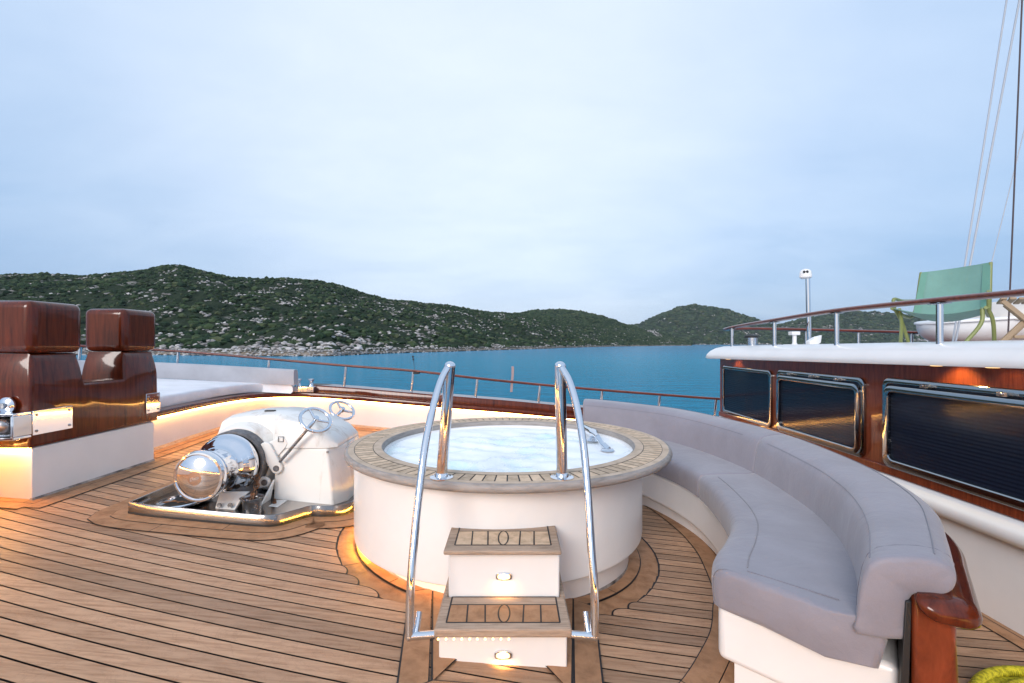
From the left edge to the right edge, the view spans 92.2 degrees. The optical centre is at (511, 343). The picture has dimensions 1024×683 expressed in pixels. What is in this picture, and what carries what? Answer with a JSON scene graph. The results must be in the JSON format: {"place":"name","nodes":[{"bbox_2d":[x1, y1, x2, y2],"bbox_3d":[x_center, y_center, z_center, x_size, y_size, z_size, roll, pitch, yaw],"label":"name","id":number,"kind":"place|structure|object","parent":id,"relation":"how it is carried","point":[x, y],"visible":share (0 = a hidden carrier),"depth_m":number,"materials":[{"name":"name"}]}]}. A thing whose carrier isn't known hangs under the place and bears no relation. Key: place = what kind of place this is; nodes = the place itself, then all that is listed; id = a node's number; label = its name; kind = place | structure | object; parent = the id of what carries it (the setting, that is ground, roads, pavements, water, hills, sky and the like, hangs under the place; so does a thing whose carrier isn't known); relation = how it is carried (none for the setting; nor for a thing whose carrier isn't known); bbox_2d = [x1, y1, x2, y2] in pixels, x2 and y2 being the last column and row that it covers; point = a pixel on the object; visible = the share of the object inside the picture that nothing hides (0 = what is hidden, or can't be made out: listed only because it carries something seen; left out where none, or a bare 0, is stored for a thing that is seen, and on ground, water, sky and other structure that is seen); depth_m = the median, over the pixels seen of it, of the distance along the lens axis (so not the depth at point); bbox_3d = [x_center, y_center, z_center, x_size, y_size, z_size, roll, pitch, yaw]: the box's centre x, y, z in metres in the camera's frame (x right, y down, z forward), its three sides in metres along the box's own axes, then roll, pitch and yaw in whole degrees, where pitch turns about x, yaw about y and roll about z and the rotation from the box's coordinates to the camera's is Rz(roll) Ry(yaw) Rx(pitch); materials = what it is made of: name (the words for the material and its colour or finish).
{"place":"outdoors","nodes":[
{"label":"outdoors","id":0,"kind":"place"},
{"bbox_2d":[0,265,690,355],"bbox_3d":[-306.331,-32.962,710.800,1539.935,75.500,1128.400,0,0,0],"label":"hill","id":1,"kind":"structure","parent":0,"point":[197,296],"depth_m":289.52,"materials":[{"name":"green plant"}]},
{"bbox_2d":[0,264,691,349],"bbox_3d":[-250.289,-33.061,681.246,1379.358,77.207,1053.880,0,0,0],"label":"shrubs","id":2,"kind":"object","parent":1,"relation":"on","point":[195,322],"visible":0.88,"depth_m":325.99,"materials":[{"name":"green plant"}]},
{"bbox_2d":[8,265,688,355],"bbox_3d":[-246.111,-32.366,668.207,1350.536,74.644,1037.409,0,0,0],"label":"rocks","id":3,"kind":"object","parent":1,"relation":"on","point":[277,349],"visible":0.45,"depth_m":206.59,"materials":[{"name":"stone"}]},
{"bbox_2d":[76,345,744,415],"bbox_3d":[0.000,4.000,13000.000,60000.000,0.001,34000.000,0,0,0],"label":"sea","id":4,"kind":"structure","parent":0,"point":[692,370],"depth_m":72.79,"materials":[{"name":"blue liquid"}]},
{"bbox_2d":[0,431,1023,682],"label":"deck","id":5,"kind":"structure","parent":0,"point":[278,611],"depth_m":2.50,"materials":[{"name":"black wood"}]},
{"bbox_2d":[344,417,672,598],"bbox_3d":[-0.025,1.162,3.640,2.304,0.896,2.304,0,0,0],"label":"hot tub","id":6,"kind":"object","parent":5,"relation":"on","point":[501,470],"visible":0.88,"depth_m":2.85,"materials":[{"name":"beige"}]},
{"bbox_2d":[405,361,455,641],"bbox_3d":[-0.380,0.691,2.395,0.138,1.191,0.574,0,0,3],"label":"handrail","id":7,"kind":"object","parent":6,"relation":"attached to","point":[445,381],"visible":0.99,"depth_m":2.37,"materials":[{"name":"silver metal"}]},
{"bbox_2d":[550,361,598,641],"bbox_3d":[0.295,0.691,2.395,0.136,1.191,0.577,0,0,-6],"label":"handrail","id":8,"kind":"object","parent":6,"relation":"attached to","point":[563,378],"visible":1,"depth_m":2.37,"materials":[{"name":"silver metal"}]},
{"bbox_2d":[584,425,613,451],"bbox_3d":[0.645,0.718,3.824,0.119,0.124,0.698,0,0,-7],"label":"tub tap","id":9,"kind":"object","parent":6,"relation":"attached to","point":[592,433],"visible":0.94,"depth_m":3.68,"materials":[{"name":"silver metal"}]},
{"bbox_2d":[0,430,1023,682],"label":"deck planking","id":10,"kind":"object","parent":5,"relation":"on","point":[16,672],"visible":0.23,"depth_m":2.50,"materials":[{"name":"brown wood"}]},
{"bbox_2d":[0,301,159,499],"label":"mooring bitts","id":11,"kind":"object","parent":10,"relation":"on","point":[65,423],"visible":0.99,"depth_m":3.92,"materials":[{"name":"brown wood"}]},
{"bbox_2d":[128,400,358,526],"bbox_3d":[-1.986,0.929,4.185,1.502,0.837,1.463,0,0,0],"label":"anchor windlass","id":12,"kind":"object","parent":10,"relation":"on","point":[272,467],"visible":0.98,"depth_m":3.90,"materials":[{"name":"silver metal"}]},
{"bbox_2d":[316,527,665,634],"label":"plank end seams","id":13,"kind":"object","parent":10,"relation":"on","point":[612,614],"visible":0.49,"depth_m":2.91,"materials":[{"name":"black"}]},
{"bbox_2d":[0,428,1023,682],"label":"deck seams","id":14,"kind":"object","parent":10,"relation":"on","point":[432,592],"visible":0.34,"depth_m":2.88,"materials":[{"name":"black"}]},
{"bbox_2d":[583,399,982,682],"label":"curved sofa","id":15,"kind":"object","parent":10,"relation":"on","point":[829,566],"visible":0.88,"depth_m":2.16,"materials":[{"name":"grey fabric"}]},
{"bbox_2d":[968,665,1023,682],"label":"rope coil","id":16,"kind":"object","parent":10,"relation":"on","point":[1006,674],"visible":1,"depth_m":2.32,"materials":[{"name":"yellow fabric"}]},
{"bbox_2d":[0,427,1023,682],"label":"deck margin boards","id":17,"kind":"object","parent":5,"relation":"on","point":[710,665],"visible":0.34,"depth_m":3.01,"materials":[{"name":"brown wood"}]},
{"bbox_2d":[434,526,571,667],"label":"tub steps","id":18,"kind":"structure","parent":17,"relation":"on","point":[503,601],"depth_m":2.35,"materials":[{"name":"brown wood"}]},
{"bbox_2d":[706,340,1023,635],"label":"deckhouse","id":19,"kind":"object","parent":5,"relation":"on","point":[938,429],"visible":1,"depth_m":3.39,"materials":[{"name":"brown wood"}]},
{"bbox_2d":[722,366,772,426],"bbox_3d":[2.908,0.627,6.160,0.025,0.645,1.280,0,0,0],"label":"window","id":20,"kind":"structure","parent":19,"relation":"in","point":[747,393],"depth_m":6.06,"materials":[{"name":"black glass"}]},
{"bbox_2d":[744,334,758,344],"bbox_3d":[3.060,-0.013,6.300,0.170,0.207,0.170,0,0,0],"label":"roof vent","id":21,"kind":"object","parent":19,"relation":"on","point":[752,339],"visible":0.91,"depth_m":6.25,"materials":[{"name":"silver metal"}]},
{"bbox_2d":[783,331,799,344],"bbox_3d":[3.230,-0.052,5.600,0.260,0.165,0.080,0,0,0],"label":"roof fixture","id":22,"kind":"object","parent":19,"relation":"on","point":[794,334],"visible":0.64,"depth_m":5.58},
{"bbox_2d":[799,269,811,339],"bbox_3d":[3.576,-0.410,5.992,0.139,1.001,0.151,0,0,0],"label":"mast camera","id":23,"kind":"object","parent":19,"relation":"on","point":[806,274],"visible":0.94,"depth_m":5.98,"materials":[{"name":"silver metal"}]},
{"bbox_2d":[776,370,866,456],"bbox_3d":[2.884,0.618,4.730,0.074,0.665,1.340,0,0,0],"label":"window","id":24,"kind":"structure","parent":19,"relation":"in","point":[832,413],"depth_m":4.55,"materials":[{"name":"black glass"}]},
{"bbox_2d":[723,288,1023,346],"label":"roof rail","id":25,"kind":"object","parent":19,"relation":"attached to","point":[939,302],"visible":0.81,"depth_m":4.11,"materials":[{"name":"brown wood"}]},
{"bbox_2d":[890,262,996,341],"bbox_3d":[3.650,-0.344,4.134,0.901,0.697,0.629,0,0,-40],"label":"sling chair","id":26,"kind":"object","parent":19,"relation":"on","point":[972,279],"visible":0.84,"depth_m":4.29,"materials":[{"name":"green fabric"}]},
{"bbox_2d":[882,378,1023,510],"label":"window","id":27,"kind":"structure","parent":19,"relation":"in","point":[966,438],"depth_m":3.18,"materials":[{"name":"black glass"}]},
{"bbox_2d":[914,302,1023,341],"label":"tender boat","id":28,"kind":"object","parent":19,"relation":"on","point":[926,330],"visible":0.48,"depth_m":5.59,"materials":[{"name":"grey plastic"}]},
{"bbox_2d":[952,0,1007,340],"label":"rigging rope","id":29,"kind":"object","parent":19,"relation":"attached to","point":[984,140],"visible":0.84,"depth_m":4.99,"materials":[{"name":"grey"}]},
{"bbox_2d":[955,0,1020,340],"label":"rigging rope","id":30,"kind":"object","parent":19,"relation":"attached to","point":[992,145],"visible":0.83,"depth_m":4.99,"materials":[{"name":"grey"}]},
{"bbox_2d":[991,131,1023,261],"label":"rigging line","id":31,"kind":"object","parent":19,"relation":"attached to","point":[1007,199],"visible":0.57,"depth_m":6.60,"materials":[{"name":"grey fabric"}]},
{"bbox_2d":[996,297,1023,340],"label":"folding chair","id":32,"kind":"object","parent":19,"relation":"on","point":[1015,330],"visible":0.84,"depth_m":3.63,"materials":[{"name":"brown wood"}]},
{"bbox_2d":[1007,0,1022,332],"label":"rigging cable","id":33,"kind":"object","parent":19,"relation":"on","point":[1015,156],"visible":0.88,"depth_m":5.09,"materials":[{"name":"grey metal"}]},
{"bbox_2d":[0,0,1023,324],"label":"sky","id":34,"kind":"structure","parent":0,"point":[630,162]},
{"bbox_2d":[641,305,920,344],"bbox_3d":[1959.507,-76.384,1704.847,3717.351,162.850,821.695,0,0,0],"label":"hill","id":35,"kind":"structure","parent":0,"point":[717,312],"depth_m":1792.38,"materials":[{"name":"green plant"}]},
{"bbox_2d":[632,303,929,344],"bbox_3d":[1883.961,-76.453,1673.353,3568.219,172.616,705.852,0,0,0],"label":"shrubs","id":36,"kind":"object","parent":35,"relation":"on","point":[766,337],"visible":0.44,"depth_m":1804.98,"materials":[{"name":"green plant"}]},
{"bbox_2d":[654,309,927,344],"bbox_3d":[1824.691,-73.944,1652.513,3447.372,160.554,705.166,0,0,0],"label":"rocks","id":37,"kind":"object","parent":35,"relation":"on","point":[919,339],"visible":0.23,"depth_m":1731.86,"materials":[{"name":"stone"}]},
{"bbox_2d":[806,335,821,343],"bbox_3d":[3.435,-0.036,5.600,0.149,0.113,0.100,0,0,0],"label":"roof bracket","id":38,"kind":"object","parent":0,"point":[815,340],"visible":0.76,"depth_m":5.56,"materials":[{"name":"white plastic"}]},
{"bbox_3d":[1.258,2.377,3.497,21.555,3.547,10.201,0,0,0],"label":"hull","id":39,"kind":"object","parent":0,"visible":0},
{"bbox_2d":[151,384,582,450],"bbox_3d":[3.903,1.532,6.304,16.243,1.795,3.038,0,0,0],"label":"bulwark","id":40,"kind":"object","parent":39,"relation":"attached to","point":[380,408],"visible":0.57,"depth_m":7.32,"materials":[{"name":"white wood"}]},
{"bbox_2d":[293,379,315,391],"bbox_3d":[-3.150,0.635,7.485,0.340,0.200,0.191,0,0,0],"label":"twin bollard","id":41,"kind":"object","parent":40,"relation":"on","point":[311,387],"visible":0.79,"depth_m":7.40,"materials":[{"name":"silver metal"}]},
{"bbox_2d":[78,345,719,415],"bbox_3d":[1.744,0.664,7.036,20.224,1.633,3.578,0,0,-10],"label":"guard rail","id":42,"kind":"object","parent":40,"relation":"attached to","point":[659,395],"visible":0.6,"depth_m":7.50,"materials":[{"name":"brown wood"}]},
{"bbox_2d":[510,366,513,391],"bbox_3d":[0.000,0.545,7.506,0.060,0.390,0.012,0,0,0],"label":"pennant","id":43,"kind":"object","parent":42,"relation":"attached to","point":[512,377],"visible":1,"depth_m":7.50,"materials":[{"name":"grey"}]},
{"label":"hill","id":44,"kind":"structure","parent":0,"visible":0},
{"bbox_2d":[514,308,692,343],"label":"shrubs","id":45,"kind":"object","parent":44,"relation":"on","point":[579,315],"visible":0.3,"depth_m":977.00,"materials":[{"name":"green plant"}]},
{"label":"foredeck","id":46,"kind":"structure","parent":0,"visible":0},
{"bbox_2d":[78,360,297,407],"bbox_3d":[-5.221,0.460,6.257,4.012,0.564,2.554,0,0,0],"label":"sunbed","id":47,"kind":"object","parent":46,"relation":"on","point":[173,388],"visible":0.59,"depth_m":7.26,"materials":[{"name":"white fabric"}]}
]}

